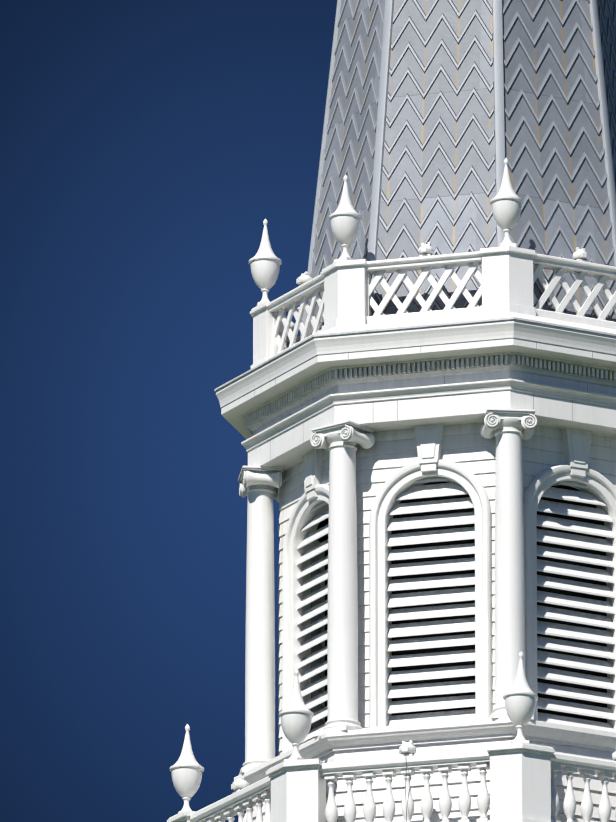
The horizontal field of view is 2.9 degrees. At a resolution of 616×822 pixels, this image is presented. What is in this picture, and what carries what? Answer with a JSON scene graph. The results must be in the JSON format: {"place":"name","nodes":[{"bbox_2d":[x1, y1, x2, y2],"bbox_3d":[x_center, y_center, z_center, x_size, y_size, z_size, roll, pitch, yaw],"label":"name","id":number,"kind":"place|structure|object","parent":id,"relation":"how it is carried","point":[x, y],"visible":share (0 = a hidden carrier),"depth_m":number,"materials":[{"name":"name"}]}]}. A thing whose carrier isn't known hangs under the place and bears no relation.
{"place":"outdoors","nodes":[
{"label":"outdoors","id":0,"kind":"place"},
{"bbox_2d":[0,0,336,821],"label":"sky","id":1,"kind":"structure","parent":0,"point":[147,147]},
{"bbox_2d":[234,718,615,821],"bbox_3d":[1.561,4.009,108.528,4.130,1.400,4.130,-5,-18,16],"label":"belfry plinth","id":2,"kind":"structure","parent":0,"point":[386,742],"depth_m":106.87,"materials":[{"name":"white paint"}]},
{"bbox_2d":[311,485,564,738],"bbox_3d":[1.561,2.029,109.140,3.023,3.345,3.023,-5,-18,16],"label":"belfry shell","id":3,"kind":"object","parent":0,"point":[320,525],"depth_m":109.80},
{"bbox_2d":[279,423,615,754],"bbox_3d":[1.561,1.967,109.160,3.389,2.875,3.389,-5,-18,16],"label":"wall","id":4,"kind":"structure","parent":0,"point":[384,458],"depth_m":107.98,"materials":[{"name":"white wood"}]},
{"bbox_3d":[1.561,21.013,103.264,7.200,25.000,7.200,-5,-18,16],"label":"tower shaft","id":5,"kind":"object","parent":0,"visible":0},
{"bbox_3d":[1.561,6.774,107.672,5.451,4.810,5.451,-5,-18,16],"label":"lower stage","id":6,"kind":"object","parent":5,"relation":"on","visible":0},
{"bbox_2d":[167,742,554,821],"bbox_3d":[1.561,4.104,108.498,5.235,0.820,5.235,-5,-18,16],"label":"balustrade posts","id":7,"kind":"object","parent":6,"relation":"on","point":[520,781],"visible":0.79,"depth_m":105.99,"materials":[{"name":"white paint"}]},
{"bbox_2d":[170,652,537,821],"bbox_3d":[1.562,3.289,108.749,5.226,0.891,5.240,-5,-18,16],"label":"finials","id":8,"kind":"object","parent":7,"relation":"on","point":[520,698],"visible":0.75,"depth_m":106.65,"materials":[{"name":"white paint"}]},
{"bbox_2d":[205,762,615,821],"bbox_3d":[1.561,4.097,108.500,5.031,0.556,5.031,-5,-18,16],"label":"balusters","id":9,"kind":"object","parent":7,"relation":"on","point":[426,807],"visible":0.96,"depth_m":106.25,"materials":[{"name":"white paint"}]},
{"bbox_2d":[189,750,615,821],"bbox_3d":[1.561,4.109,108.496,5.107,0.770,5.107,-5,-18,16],"label":"rails","id":10,"kind":"object","parent":6,"relation":"on","point":[416,763],"visible":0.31,"depth_m":106.34,"materials":[{"name":"white paint"}]},
{"bbox_2d":[405,763,406,821],"bbox_3d":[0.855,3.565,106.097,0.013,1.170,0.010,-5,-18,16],"label":"conductor wire","id":11,"kind":"object","parent":10,"relation":"attached to","point":[405,793],"visible":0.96,"depth_m":106.17,"materials":[{"name":"grey"}]},
{"bbox_2d":[231,740,615,792],"bbox_3d":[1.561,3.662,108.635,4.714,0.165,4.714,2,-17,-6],"label":"floodlights","id":12,"kind":"object","parent":10,"relation":"on","point":[406,749],"visible":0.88,"depth_m":106.39,"materials":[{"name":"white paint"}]},
{"bbox_2d":[325,481,606,722],"bbox_3d":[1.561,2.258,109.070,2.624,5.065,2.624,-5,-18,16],"label":"louver gaps","id":13,"kind":"object","parent":6,"relation":"on","point":[470,647],"visible":0.07,"depth_m":108.03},
{"bbox_2d":[239,417,533,774],"bbox_3d":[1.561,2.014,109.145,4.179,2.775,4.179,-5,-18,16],"label":"columns","id":14,"kind":"structure","parent":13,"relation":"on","point":[342,664],"depth_m":107.55,"materials":[{"name":"white paint"}]},
{"bbox_2d":[238,408,537,532],"bbox_3d":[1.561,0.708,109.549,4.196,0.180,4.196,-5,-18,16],"label":"column capitals","id":15,"kind":"object","parent":14,"relation":"on","point":[362,436],"visible":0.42,"depth_m":107.97,"materials":[{"name":"white paint"}]},
{"bbox_2d":[216,312,615,502],"bbox_3d":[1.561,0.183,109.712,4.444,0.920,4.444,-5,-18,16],"label":"entablature","id":16,"kind":"structure","parent":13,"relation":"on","point":[465,395],"depth_m":107.92,"materials":[{"name":"white paint"}]},
{"bbox_2d":[250,246,536,368],"bbox_3d":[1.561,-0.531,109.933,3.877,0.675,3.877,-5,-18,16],"label":"balustrade posts","id":17,"kind":"object","parent":16,"relation":"on","point":[507,278],"visible":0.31,"depth_m":108.30,"materials":[{"name":"white paint"}]},
{"bbox_2d":[249,158,522,310],"bbox_3d":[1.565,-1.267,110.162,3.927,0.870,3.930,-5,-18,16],"label":"finials","id":18,"kind":"object","parent":17,"relation":"on","point":[345,219],"visible":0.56,"depth_m":108.59,"materials":[{"name":"white paint"}]},
{"bbox_2d":[273,261,615,355],"bbox_3d":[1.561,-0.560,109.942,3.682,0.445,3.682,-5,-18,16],"label":"lattice","id":19,"kind":"object","parent":17,"relation":"attached to","point":[279,316],"visible":0.33,"depth_m":108.37,"materials":[{"name":"white paint"}]},
{"bbox_2d":[214,317,615,391],"bbox_3d":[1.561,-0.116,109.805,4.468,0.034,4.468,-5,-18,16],"label":"cornice","id":20,"kind":"structure","parent":16,"relation":"on","point":[427,325],"depth_m":107.82,"materials":[{"name":"paint"}]},
{"bbox_2d":[244,355,615,435],"bbox_3d":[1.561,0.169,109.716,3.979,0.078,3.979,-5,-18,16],"label":"dentils","id":21,"kind":"object","parent":16,"relation":"on","point":[291,397],"visible":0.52,"depth_m":108.00,"materials":[{"name":"white paint"}]},
{"bbox_2d":[270,342,592,459],"bbox_3d":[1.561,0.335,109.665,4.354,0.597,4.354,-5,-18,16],"label":"panel joints","id":22,"kind":"object","parent":16,"relation":"on","point":[444,383],"visible":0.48,"depth_m":107.89,"materials":[{"name":"grey"}]},
{"bbox_2d":[268,251,615,358],"bbox_3d":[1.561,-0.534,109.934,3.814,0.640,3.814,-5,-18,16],"label":"rails","id":23,"kind":"object","parent":16,"relation":"on","point":[297,294],"visible":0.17,"depth_m":108.32,"materials":[{"name":"white paint"}]},
{"bbox_2d":[290,242,587,329],"bbox_3d":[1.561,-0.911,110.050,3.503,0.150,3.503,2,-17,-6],"label":"floodlights","id":24,"kind":"object","parent":23,"relation":"on","point":[428,250],"visible":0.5,"depth_m":108.48,"materials":[{"name":"white paint"}]},
{"bbox_2d":[306,0,615,335],"bbox_3d":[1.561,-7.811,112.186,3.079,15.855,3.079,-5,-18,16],"label":"spire","id":25,"kind":"structure","parent":16,"relation":"on","point":[440,135],"depth_m":109.31,"materials":[{"name":"paint"}]},
{"bbox_2d":[300,0,615,339],"bbox_3d":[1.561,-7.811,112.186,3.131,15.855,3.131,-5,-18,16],"label":"spire corner ribs","id":26,"kind":"object","parent":25,"relation":"attached to","point":[383,99],"visible":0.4,"depth_m":109.43,"materials":[{"name":"white paint"}]},
{"bbox_2d":[304,0,615,334],"bbox_3d":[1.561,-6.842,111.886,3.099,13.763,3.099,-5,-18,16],"label":"spire chevrons","id":27,"kind":"object","parent":25,"relation":"attached to","point":[474,145],"visible":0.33,"depth_m":109.31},
{"bbox_2d":[308,0,615,335],"bbox_3d":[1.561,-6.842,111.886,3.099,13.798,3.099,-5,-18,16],"label":"spire chevron sides","id":28,"kind":"object","parent":25,"relation":"attached to","point":[605,67],"visible":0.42,"depth_m":109.41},
{"bbox_2d":[278,423,615,755],"bbox_3d":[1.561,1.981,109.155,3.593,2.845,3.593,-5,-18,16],"label":"window frames","id":29,"kind":"structure","parent":13,"relation":"on","point":[429,463],"depth_m":107.85,"materials":[{"name":"white paint"}]},
{"bbox_2d":[297,477,615,742],"bbox_3d":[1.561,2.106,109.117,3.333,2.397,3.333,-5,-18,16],"label":"louvres","id":30,"kind":"object","parent":13,"relation":"attached to","point":[316,640],"visible":0.44,"depth_m":107.71,"materials":[{"name":"white paint"}]}
]}

